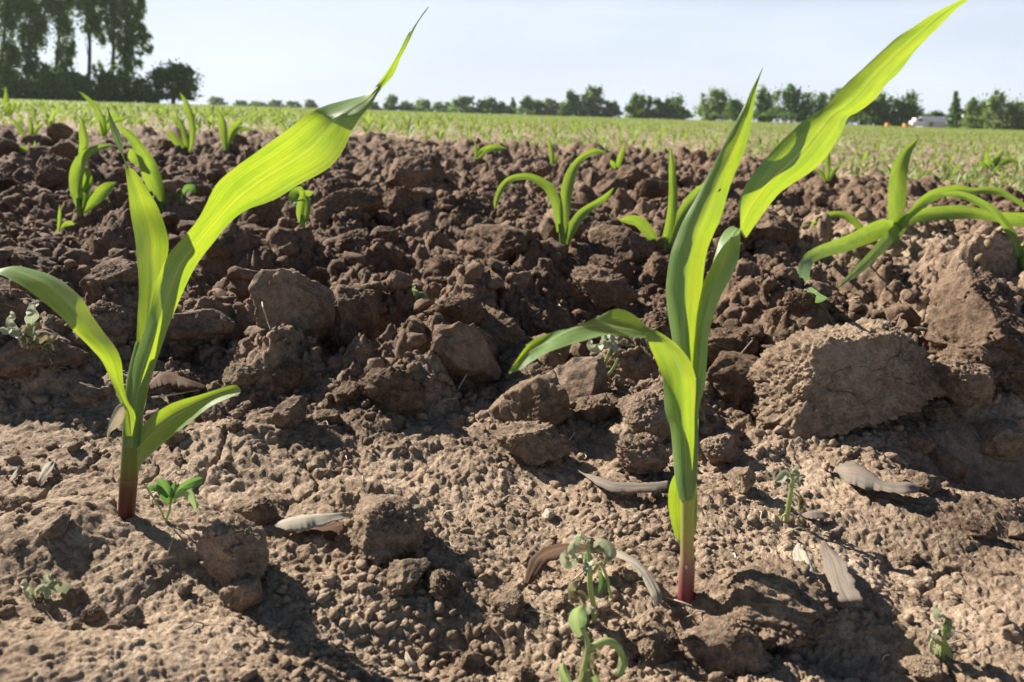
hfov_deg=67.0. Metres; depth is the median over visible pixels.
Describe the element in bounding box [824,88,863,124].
field tree
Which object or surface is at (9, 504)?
soil clod
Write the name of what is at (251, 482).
soil clod
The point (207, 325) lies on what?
soil clod
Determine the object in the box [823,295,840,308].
soil clod
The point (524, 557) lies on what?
soil clod
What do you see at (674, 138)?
maize seedling
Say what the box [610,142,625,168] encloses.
maize seedling
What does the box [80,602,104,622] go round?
soil clod
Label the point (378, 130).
maize seedling
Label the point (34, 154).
soil clod
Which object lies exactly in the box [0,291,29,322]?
soil clod
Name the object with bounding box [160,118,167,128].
maize seedling
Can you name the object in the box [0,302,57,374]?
weed
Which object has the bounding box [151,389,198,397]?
rootlet
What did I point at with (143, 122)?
maize seedling
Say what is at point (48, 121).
maize seedling
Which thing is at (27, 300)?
soil clod
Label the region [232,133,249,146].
soil clod
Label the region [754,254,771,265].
soil clod
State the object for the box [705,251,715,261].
soil clod
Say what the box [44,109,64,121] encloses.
maize seedling
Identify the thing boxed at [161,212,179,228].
soil clod
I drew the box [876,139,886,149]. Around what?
maize seedling
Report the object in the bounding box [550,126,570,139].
maize seedling
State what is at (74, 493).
soil clod
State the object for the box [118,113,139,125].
maize seedling
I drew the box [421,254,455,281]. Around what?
soil clod
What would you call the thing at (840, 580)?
dry leaf
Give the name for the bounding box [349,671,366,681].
soil clod
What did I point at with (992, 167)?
maize seedling
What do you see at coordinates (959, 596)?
straw
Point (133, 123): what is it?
maize seedling
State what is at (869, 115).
field tree
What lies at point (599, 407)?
soil clod
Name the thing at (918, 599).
soil clod
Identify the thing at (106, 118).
maize seedling
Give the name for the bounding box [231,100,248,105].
field tree
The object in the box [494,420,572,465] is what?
soil clod
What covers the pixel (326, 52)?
sky
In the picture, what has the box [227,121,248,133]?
maize seedling
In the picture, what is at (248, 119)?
maize seedling
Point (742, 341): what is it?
soil clod
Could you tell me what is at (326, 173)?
soil clod
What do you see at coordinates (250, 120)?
maize seedling
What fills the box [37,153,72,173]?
soil clod
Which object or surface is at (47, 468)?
dry leaf
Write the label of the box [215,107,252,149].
maize seedling
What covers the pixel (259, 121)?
maize seedling
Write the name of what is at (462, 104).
field tree
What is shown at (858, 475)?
dry leaf
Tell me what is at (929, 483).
soil clod
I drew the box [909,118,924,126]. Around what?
parked van
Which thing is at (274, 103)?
field tree
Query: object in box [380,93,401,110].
field tree
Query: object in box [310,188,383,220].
soil clod
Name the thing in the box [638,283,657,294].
soil clod
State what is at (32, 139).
soil clod
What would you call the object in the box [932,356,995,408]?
soil clod
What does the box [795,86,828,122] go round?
field tree
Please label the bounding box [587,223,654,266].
soil clod
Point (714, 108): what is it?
field tree
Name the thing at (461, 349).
soil clod
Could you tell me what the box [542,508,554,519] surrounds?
pebble
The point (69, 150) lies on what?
soil clod
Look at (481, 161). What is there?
soil clod
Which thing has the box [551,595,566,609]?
soil clod
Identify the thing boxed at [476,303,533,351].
soil clod
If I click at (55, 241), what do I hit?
soil clod
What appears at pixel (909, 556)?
soil clod
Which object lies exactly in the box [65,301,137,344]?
soil clod
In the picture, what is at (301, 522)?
dry leaf
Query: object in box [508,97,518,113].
conifer
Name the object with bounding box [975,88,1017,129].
field tree
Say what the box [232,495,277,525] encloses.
soil clod
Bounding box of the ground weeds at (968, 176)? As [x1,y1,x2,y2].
[1,106,1023,191]
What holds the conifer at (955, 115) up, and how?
on the ground
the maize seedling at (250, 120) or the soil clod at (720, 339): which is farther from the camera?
the maize seedling at (250, 120)
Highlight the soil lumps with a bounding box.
[0,142,1023,408]
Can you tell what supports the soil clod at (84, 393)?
on the ground
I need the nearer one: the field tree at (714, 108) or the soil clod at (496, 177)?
the soil clod at (496, 177)
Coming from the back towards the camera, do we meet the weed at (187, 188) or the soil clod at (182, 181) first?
the soil clod at (182, 181)
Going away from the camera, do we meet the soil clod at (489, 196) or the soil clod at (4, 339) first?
the soil clod at (4, 339)
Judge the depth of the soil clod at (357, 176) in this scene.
2.35 m
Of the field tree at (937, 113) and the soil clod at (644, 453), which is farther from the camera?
the field tree at (937, 113)
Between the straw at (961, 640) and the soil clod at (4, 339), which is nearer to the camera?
the straw at (961, 640)
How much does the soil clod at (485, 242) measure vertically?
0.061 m
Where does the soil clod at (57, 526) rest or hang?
on the ground
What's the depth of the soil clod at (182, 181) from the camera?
1.62 m
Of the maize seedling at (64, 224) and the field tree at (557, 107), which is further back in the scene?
the field tree at (557, 107)
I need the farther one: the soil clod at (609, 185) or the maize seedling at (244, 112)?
the maize seedling at (244, 112)
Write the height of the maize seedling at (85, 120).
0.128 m
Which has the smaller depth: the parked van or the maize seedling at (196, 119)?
the maize seedling at (196, 119)
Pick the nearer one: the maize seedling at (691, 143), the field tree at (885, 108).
the maize seedling at (691, 143)
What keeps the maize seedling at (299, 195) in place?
on the ground
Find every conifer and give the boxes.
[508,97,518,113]
[945,91,965,127]
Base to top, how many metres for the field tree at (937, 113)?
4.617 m
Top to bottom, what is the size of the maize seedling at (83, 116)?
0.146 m
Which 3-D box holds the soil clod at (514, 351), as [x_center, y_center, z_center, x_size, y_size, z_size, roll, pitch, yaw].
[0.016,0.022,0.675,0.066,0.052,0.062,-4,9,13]
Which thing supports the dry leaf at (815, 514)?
on the ground
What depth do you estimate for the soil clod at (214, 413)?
0.53 m
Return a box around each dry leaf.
[10,466,19,481]
[37,461,54,485]
[149,371,205,389]
[274,512,353,531]
[302,521,343,539]
[405,652,418,671]
[524,543,602,584]
[571,466,668,493]
[616,550,662,606]
[792,543,816,581]
[802,510,830,518]
[820,541,864,607]
[836,461,921,493]
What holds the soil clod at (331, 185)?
on the ground
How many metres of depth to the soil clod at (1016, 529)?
0.43 m
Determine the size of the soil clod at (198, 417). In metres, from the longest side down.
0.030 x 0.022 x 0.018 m
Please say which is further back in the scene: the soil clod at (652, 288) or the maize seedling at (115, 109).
the maize seedling at (115, 109)
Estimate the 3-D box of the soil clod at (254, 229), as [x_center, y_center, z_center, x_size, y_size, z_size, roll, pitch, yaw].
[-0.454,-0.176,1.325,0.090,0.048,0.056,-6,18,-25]
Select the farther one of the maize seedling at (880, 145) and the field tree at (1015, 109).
the field tree at (1015, 109)
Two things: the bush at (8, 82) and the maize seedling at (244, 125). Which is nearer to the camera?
the maize seedling at (244, 125)
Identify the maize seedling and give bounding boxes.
[0,86,14,115]
[7,115,33,126]
[12,114,45,136]
[18,142,35,152]
[30,116,41,124]
[41,109,60,125]
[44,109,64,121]
[57,205,73,231]
[59,114,114,131]
[69,117,115,216]
[73,109,87,123]
[74,111,95,126]
[80,92,127,136]
[103,111,111,123]
[109,110,133,126]
[110,105,123,116]
[117,126,165,213]
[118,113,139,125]
[125,116,143,130]
[136,115,152,126]
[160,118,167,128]
[166,93,195,151]
[169,113,180,126]
[181,109,203,130]
[193,111,215,130]
[194,104,216,128]
[195,115,208,132]
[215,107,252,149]
[224,110,250,126]
[226,111,262,127]
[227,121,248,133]
[233,109,261,127]
[234,115,290,131]
[247,114,270,130]
[263,112,287,128]
[267,116,298,130]
[272,108,302,130]
[283,113,300,124]
[288,186,312,227]
[356,116,386,131]
[357,112,384,132]
[360,111,376,132]
[366,124,387,133]
[372,117,400,132]
[388,116,422,138]
[393,122,402,130]
[413,118,421,132]
[420,120,435,131]
[423,130,430,139]
[432,129,447,140]
[436,119,460,131]
[459,122,466,132]
[467,125,471,137]
[474,140,506,157]
[478,128,491,141]
[494,148,613,257]
[548,139,558,163]
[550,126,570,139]
[577,127,614,143]
[598,131,610,144]
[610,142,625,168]
[615,124,626,137]
[619,145,703,251]
[641,139,646,148]
[653,136,663,148]
[654,127,671,141]
[670,132,679,144]
[682,128,687,141]
[684,137,697,149]
[706,144,718,153]
[714,136,723,146]
[751,137,763,150]
[797,138,1023,302]
[816,152,839,180]
[832,157,845,169]
[860,150,870,164]
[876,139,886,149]
[930,152,937,160]
[936,163,964,174]
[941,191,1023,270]
[945,153,953,164]
[956,149,973,161]
[978,148,1015,169]
[983,163,1010,172]
[986,143,1000,152]
[1011,152,1023,166]
[1012,160,1023,174]
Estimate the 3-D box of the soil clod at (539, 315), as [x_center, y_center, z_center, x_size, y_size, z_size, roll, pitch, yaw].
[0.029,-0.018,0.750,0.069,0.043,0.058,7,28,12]
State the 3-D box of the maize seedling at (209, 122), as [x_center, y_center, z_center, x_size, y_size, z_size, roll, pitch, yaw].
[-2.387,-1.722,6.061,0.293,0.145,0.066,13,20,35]
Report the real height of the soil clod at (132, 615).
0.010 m
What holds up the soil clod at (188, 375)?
on the ground
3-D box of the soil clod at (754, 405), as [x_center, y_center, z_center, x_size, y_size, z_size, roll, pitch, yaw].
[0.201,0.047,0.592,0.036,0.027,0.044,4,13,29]
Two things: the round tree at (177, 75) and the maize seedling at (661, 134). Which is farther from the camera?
the round tree at (177, 75)
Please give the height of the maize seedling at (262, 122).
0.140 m
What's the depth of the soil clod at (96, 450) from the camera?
0.49 m
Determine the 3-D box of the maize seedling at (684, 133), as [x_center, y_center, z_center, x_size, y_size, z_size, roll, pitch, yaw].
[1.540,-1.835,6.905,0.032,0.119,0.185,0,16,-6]
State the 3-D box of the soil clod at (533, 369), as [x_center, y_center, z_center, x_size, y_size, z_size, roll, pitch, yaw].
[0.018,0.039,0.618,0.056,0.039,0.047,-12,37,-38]
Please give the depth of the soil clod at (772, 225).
1.36 m
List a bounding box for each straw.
[146,555,175,567]
[182,621,204,629]
[441,500,460,520]
[525,610,558,619]
[666,597,691,605]
[942,587,972,607]
[949,636,975,643]
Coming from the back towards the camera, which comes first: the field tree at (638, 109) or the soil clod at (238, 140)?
the field tree at (638, 109)
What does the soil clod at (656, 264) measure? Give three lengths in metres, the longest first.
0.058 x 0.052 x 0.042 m
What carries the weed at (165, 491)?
on the ground
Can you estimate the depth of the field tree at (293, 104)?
439.47 m
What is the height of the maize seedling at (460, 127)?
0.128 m
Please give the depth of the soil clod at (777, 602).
0.34 m
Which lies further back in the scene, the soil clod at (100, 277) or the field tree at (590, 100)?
the field tree at (590, 100)
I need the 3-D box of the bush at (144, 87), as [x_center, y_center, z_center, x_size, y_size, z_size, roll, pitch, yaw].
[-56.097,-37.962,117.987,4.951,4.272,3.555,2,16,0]
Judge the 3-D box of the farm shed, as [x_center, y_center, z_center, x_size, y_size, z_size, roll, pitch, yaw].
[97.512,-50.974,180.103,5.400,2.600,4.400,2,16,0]
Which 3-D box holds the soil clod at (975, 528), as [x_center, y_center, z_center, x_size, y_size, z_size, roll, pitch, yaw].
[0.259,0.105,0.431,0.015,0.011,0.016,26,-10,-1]
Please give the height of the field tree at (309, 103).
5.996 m
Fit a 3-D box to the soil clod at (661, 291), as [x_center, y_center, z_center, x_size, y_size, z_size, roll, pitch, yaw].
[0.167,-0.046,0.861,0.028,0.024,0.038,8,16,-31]
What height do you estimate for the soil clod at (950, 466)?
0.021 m
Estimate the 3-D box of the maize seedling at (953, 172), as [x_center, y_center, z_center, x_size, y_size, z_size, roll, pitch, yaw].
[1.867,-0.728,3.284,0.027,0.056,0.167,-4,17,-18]
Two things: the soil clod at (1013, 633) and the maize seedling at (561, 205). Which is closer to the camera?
the soil clod at (1013, 633)
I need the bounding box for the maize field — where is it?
[0,98,1023,151]
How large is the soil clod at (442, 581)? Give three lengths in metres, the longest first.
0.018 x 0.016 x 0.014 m
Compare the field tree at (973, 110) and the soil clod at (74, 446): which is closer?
the soil clod at (74, 446)
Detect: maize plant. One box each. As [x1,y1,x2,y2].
[0,7,428,519]
[509,0,967,603]
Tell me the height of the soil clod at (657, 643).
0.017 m
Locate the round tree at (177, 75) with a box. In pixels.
[142,58,204,103]
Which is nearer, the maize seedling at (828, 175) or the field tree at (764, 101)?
the maize seedling at (828, 175)
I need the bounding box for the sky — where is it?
[0,0,1023,128]
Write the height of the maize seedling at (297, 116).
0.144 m
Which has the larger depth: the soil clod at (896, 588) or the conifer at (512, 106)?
the conifer at (512, 106)
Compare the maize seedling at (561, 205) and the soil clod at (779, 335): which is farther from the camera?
the maize seedling at (561, 205)
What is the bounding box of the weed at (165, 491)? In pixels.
[143,477,203,522]
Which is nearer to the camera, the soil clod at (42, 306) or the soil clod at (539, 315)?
the soil clod at (42, 306)
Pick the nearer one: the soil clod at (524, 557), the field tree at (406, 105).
the soil clod at (524, 557)
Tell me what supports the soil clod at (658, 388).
on the ground
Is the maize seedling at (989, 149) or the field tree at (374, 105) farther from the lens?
the field tree at (374, 105)
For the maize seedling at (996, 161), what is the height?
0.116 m
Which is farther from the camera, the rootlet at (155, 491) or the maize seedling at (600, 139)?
the maize seedling at (600, 139)
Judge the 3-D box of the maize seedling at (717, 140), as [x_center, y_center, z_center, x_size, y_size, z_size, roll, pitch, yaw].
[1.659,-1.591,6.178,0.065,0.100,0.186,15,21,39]
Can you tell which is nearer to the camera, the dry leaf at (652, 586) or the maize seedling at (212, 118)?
the dry leaf at (652, 586)
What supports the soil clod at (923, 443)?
on the ground
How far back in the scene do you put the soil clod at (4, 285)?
0.68 m
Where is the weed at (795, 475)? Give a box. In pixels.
[775,464,806,522]
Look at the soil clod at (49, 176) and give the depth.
1.86 m
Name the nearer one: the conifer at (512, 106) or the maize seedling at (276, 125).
the maize seedling at (276, 125)
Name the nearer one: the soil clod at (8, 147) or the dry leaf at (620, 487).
the dry leaf at (620, 487)
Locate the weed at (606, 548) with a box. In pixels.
[560,534,616,624]
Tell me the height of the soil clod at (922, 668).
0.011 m
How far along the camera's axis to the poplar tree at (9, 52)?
121.97 m
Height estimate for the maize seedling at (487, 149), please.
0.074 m
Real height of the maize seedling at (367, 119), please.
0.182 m
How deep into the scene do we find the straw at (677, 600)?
0.36 m
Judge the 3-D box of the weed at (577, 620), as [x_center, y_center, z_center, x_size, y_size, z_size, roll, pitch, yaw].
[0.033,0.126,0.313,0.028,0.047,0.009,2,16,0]
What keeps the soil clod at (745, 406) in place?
on the ground
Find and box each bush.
[0,64,31,99]
[17,68,68,100]
[50,69,98,100]
[77,70,124,101]
[110,69,142,102]
[131,78,159,103]
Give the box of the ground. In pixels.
[0,103,1023,681]
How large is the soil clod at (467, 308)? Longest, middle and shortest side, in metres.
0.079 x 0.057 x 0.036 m
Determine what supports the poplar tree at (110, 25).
on the ground
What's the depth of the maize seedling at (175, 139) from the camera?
3.15 m
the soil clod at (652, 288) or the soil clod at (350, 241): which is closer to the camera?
the soil clod at (652, 288)
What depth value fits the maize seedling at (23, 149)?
2.56 m
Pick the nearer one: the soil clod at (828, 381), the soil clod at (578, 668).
the soil clod at (578, 668)
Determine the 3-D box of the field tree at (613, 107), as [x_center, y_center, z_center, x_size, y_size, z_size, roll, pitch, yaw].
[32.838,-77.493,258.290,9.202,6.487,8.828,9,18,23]
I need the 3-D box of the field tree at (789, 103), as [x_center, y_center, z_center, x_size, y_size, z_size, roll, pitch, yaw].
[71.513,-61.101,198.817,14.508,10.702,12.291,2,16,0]
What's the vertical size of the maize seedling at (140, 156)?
0.168 m
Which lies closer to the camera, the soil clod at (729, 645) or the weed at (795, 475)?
the soil clod at (729, 645)
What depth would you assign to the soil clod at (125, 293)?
0.62 m
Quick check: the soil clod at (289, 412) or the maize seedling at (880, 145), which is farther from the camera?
the maize seedling at (880, 145)
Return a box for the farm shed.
[917,116,947,127]
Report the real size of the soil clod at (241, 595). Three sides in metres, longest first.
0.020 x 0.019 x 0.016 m
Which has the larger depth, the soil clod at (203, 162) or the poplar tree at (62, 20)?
the poplar tree at (62, 20)
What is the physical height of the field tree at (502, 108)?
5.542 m
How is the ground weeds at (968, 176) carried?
on the ground
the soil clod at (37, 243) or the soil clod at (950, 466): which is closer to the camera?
the soil clod at (950, 466)
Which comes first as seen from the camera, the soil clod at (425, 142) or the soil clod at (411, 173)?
the soil clod at (411, 173)
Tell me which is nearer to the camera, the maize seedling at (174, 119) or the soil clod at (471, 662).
the soil clod at (471, 662)
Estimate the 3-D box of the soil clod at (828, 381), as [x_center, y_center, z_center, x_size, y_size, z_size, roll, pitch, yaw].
[0.241,0.026,0.574,0.147,0.080,0.106,-17,13,-4]
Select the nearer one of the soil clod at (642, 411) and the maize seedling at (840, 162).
the soil clod at (642, 411)
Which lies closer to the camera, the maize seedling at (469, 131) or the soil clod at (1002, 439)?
the soil clod at (1002, 439)
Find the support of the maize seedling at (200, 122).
on the ground
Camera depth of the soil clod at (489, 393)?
0.59 m
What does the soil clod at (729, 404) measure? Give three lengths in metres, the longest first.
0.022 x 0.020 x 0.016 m
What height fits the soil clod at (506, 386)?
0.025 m
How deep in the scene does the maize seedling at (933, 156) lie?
4.79 m
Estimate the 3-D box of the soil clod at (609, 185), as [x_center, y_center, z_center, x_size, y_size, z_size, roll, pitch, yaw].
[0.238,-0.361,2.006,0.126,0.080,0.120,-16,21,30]
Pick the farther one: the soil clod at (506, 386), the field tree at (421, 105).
the field tree at (421, 105)
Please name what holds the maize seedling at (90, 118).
on the ground
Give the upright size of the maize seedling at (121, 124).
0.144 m
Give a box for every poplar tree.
[0,0,27,80]
[12,0,56,79]
[36,0,80,87]
[67,0,107,78]
[97,0,125,75]
[112,0,153,78]
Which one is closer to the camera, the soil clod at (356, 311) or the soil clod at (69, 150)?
the soil clod at (356, 311)
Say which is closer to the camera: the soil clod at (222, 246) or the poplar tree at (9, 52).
the soil clod at (222, 246)
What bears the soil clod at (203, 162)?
on the ground
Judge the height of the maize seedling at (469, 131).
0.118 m
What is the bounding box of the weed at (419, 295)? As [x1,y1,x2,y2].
[409,286,436,308]
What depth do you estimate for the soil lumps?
0.81 m
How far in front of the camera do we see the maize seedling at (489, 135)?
5.38 m
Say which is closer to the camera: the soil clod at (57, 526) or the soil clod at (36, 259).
the soil clod at (57, 526)
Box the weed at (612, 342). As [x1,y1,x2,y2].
[587,335,630,375]
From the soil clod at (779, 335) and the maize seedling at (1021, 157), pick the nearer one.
the soil clod at (779, 335)
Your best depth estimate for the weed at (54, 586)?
0.35 m
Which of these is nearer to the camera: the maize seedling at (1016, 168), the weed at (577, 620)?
the weed at (577, 620)
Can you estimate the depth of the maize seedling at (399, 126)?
7.56 m
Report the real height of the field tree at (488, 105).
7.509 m
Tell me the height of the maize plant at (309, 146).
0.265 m
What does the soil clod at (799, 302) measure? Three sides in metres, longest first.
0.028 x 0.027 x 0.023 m
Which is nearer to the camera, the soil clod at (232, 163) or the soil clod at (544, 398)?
the soil clod at (544, 398)
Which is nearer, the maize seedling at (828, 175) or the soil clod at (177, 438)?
the soil clod at (177, 438)
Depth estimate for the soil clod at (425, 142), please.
4.20 m
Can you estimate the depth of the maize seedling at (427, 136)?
5.39 m
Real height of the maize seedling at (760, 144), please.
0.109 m
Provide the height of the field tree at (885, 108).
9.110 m
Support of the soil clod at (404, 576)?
on the ground
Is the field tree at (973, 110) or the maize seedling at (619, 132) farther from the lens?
the field tree at (973, 110)
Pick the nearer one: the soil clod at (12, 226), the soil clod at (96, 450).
the soil clod at (96, 450)
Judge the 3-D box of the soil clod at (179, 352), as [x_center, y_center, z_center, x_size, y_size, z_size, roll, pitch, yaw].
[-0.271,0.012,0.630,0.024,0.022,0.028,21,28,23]
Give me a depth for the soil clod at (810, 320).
0.64 m
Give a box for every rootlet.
[145,471,174,497]
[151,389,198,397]
[262,301,270,329]
[782,527,810,534]
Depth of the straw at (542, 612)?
0.36 m
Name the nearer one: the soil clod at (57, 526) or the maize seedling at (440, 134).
the soil clod at (57, 526)
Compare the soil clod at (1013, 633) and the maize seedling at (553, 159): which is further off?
the maize seedling at (553, 159)
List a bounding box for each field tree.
[207,96,228,104]
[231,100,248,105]
[244,101,266,106]
[265,99,283,106]
[283,100,302,107]
[304,99,319,107]
[367,101,379,109]
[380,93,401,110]
[397,100,414,110]
[413,97,432,111]
[424,101,455,112]
[446,95,481,112]
[470,94,499,113]
[493,100,511,113]
[513,95,541,114]
[536,96,556,115]
[551,101,564,115]
[557,88,582,115]
[573,83,611,116]
[599,99,624,117]
[621,90,660,118]
[649,97,668,118]
[661,92,695,119]
[686,86,734,120]
[721,96,745,120]
[752,83,784,121]
[758,83,815,122]
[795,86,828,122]
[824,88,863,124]
[846,97,885,125]
[872,90,907,125]
[892,89,924,126]
[922,110,946,126]
[954,93,990,128]
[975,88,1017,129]
[1000,93,1023,130]
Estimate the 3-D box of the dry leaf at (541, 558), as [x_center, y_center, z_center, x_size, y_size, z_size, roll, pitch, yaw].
[0.028,0.110,0.382,0.043,0.017,0.015,2,16,0]
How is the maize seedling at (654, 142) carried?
on the ground
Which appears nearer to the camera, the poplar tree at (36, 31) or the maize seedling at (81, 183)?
the maize seedling at (81, 183)
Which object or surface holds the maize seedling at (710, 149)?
on the ground
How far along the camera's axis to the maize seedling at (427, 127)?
6.80 m
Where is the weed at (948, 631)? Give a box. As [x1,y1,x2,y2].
[928,605,954,662]
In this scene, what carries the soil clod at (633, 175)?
on the ground
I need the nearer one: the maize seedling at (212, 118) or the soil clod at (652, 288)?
the soil clod at (652, 288)
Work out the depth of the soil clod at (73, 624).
0.33 m
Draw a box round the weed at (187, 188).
[172,184,196,203]
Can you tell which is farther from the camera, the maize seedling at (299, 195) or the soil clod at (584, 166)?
the soil clod at (584, 166)
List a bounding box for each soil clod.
[0,139,25,157]
[0,162,23,174]
[0,173,23,190]
[0,277,9,292]
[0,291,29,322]
[0,320,19,347]
[0,326,92,378]
[1,246,56,269]
[1,495,31,511]
[6,454,21,463]
[8,225,21,231]
[20,134,56,146]
[20,298,40,321]
[22,237,63,247]
[25,146,48,164]
[28,239,54,251]
[30,616,44,622]
[34,165,64,188]
[36,301,51,313]
[36,453,46,457]
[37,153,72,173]
[38,513,70,539]
[45,142,89,160]
[46,123,73,141]
[61,617,82,630]
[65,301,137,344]
[65,586,87,608]
[67,442,81,451]
[68,491,77,495]
[69,380,105,407]
[79,255,138,297]
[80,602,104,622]
[91,447,99,452]
[101,617,126,630]
[102,282,138,330]
[119,604,144,626]
[153,140,172,150]
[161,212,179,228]
[163,343,194,362]
[164,430,190,447]
[166,308,236,341]
[169,370,197,395]
[172,175,212,197]
[174,453,183,466]
[175,583,193,595]
[195,159,209,167]
[195,403,226,420]
[199,510,269,587]
[200,403,225,422]
[205,233,238,259]
[219,577,262,611]
[222,362,260,386]
[223,458,232,467]
[226,419,241,431]
[227,161,237,166]
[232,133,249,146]
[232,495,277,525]
[239,224,269,235]
[248,268,335,341]
[248,480,256,485]
[271,361,303,389]
[271,395,307,428]
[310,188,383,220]
[314,169,333,178]
[314,409,342,424]
[315,177,356,194]
[321,284,379,354]
[330,169,363,181]
[332,380,366,404]
[334,228,372,253]
[343,425,352,431]
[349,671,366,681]
[350,491,425,566]
[358,366,426,414]
[382,185,426,213]
[384,154,445,189]
[385,270,413,292]
[385,439,411,455]
[387,557,430,596]
[402,203,428,216]
[407,211,435,224]
[419,139,438,146]
[419,181,452,196]
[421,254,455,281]
[421,292,486,324]
[425,469,433,474]
[425,568,456,598]
[430,321,501,383]
[449,208,468,225]
[458,651,484,674]
[464,224,534,263]
[469,158,485,164]
[474,386,501,401]
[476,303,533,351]
[479,180,494,187]
[481,167,506,185]
[481,191,509,205]
[489,370,572,426]
[492,586,524,617]
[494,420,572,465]
[495,305,505,314]
[498,333,570,365]
[499,378,526,392]
[501,361,553,381]
[507,665,534,681]
[514,296,573,336]
[517,550,537,568]
[532,159,553,177]
[543,208,598,224]
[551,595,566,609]
[554,354,608,401]
[564,262,574,270]
[570,262,639,307]
[574,392,618,424]
[575,663,581,674]
[580,163,588,168]
[586,254,626,276]
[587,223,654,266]
[594,178,627,197]
[605,165,651,190]
[607,371,626,384]
[608,626,628,648]
[615,391,671,442]
[616,432,669,475]
[623,641,638,660]
[633,178,668,199]
[637,622,679,664]
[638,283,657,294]
[639,379,708,421]
[642,253,669,283]
[645,309,669,331]
[657,288,665,294]
[680,614,772,677]
[688,149,708,162]
[700,433,737,463]
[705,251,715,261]
[706,326,745,368]
[706,351,760,404]
[709,149,720,162]
[710,201,755,251]
[710,323,717,328]
[723,553,839,652]
[725,401,739,409]
[728,466,755,493]
[731,177,750,189]
[734,332,759,355]
[740,400,752,419]
[746,317,946,438]
[749,397,758,418]
[752,208,799,250]
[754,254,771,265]
[757,344,773,356]
[763,307,788,326]
[773,328,794,341]
[784,290,816,314]
[796,313,819,329]
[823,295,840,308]
[891,585,900,591]
[901,548,920,564]
[902,469,941,493]
[903,654,943,681]
[905,430,936,454]
[907,591,931,607]
[922,397,957,421]
[924,293,1023,356]
[926,262,1016,311]
[929,448,967,480]
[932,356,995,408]
[936,345,1023,393]
[945,599,959,606]
[961,520,998,539]
[978,418,1023,461]
[997,624,1023,645]
[1008,520,1023,539]
[1019,497,1023,504]
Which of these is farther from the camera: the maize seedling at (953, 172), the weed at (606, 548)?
the maize seedling at (953, 172)
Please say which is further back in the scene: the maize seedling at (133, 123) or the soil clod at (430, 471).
the maize seedling at (133, 123)
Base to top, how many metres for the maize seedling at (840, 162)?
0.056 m
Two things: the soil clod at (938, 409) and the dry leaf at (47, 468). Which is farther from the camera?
the soil clod at (938, 409)
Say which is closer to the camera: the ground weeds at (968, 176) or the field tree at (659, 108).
the ground weeds at (968, 176)
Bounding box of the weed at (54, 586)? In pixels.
[20,572,72,602]
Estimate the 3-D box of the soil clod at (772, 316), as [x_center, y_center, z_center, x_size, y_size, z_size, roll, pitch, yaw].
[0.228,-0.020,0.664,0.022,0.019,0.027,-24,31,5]
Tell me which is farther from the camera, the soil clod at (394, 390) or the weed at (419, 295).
the weed at (419, 295)
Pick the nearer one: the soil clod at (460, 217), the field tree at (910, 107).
the soil clod at (460, 217)
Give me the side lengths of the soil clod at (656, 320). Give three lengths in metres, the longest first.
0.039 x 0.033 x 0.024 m
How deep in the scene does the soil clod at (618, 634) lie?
0.34 m
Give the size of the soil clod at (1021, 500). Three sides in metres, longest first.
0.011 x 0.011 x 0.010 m
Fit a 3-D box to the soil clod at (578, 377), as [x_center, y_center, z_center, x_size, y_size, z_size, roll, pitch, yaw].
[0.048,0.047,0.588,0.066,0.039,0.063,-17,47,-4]
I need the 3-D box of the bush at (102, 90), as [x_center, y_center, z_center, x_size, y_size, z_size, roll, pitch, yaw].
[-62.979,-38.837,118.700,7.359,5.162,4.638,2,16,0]
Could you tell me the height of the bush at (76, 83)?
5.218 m
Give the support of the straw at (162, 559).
on the ground
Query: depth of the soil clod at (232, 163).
2.61 m
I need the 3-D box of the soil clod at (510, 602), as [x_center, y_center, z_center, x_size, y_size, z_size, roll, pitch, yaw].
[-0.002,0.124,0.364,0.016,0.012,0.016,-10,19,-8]
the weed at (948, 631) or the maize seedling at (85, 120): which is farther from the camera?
the maize seedling at (85, 120)
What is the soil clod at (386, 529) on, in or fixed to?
on the ground
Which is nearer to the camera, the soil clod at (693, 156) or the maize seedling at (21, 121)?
the soil clod at (693, 156)
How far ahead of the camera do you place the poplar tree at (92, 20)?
121.23 m
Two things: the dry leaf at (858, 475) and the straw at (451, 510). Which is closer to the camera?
the straw at (451, 510)
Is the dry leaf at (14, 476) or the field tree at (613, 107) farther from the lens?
the field tree at (613, 107)
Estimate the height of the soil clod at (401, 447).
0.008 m
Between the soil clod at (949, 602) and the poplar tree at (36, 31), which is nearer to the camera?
the soil clod at (949, 602)
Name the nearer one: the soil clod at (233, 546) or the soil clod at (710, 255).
the soil clod at (233, 546)
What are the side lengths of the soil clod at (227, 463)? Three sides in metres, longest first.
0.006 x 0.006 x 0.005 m
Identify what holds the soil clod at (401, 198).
on the ground
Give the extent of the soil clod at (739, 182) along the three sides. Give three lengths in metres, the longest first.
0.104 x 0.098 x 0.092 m
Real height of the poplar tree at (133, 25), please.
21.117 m
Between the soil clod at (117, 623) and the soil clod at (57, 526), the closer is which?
the soil clod at (117, 623)
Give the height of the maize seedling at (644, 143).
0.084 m
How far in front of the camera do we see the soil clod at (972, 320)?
0.58 m
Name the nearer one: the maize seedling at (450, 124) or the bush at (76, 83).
the maize seedling at (450, 124)
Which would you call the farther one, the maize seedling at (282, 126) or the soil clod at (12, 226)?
the maize seedling at (282, 126)
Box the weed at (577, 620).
[558,605,627,681]
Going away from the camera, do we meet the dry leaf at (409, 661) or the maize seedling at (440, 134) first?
the dry leaf at (409, 661)
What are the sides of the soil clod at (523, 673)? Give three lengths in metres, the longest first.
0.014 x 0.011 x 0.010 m

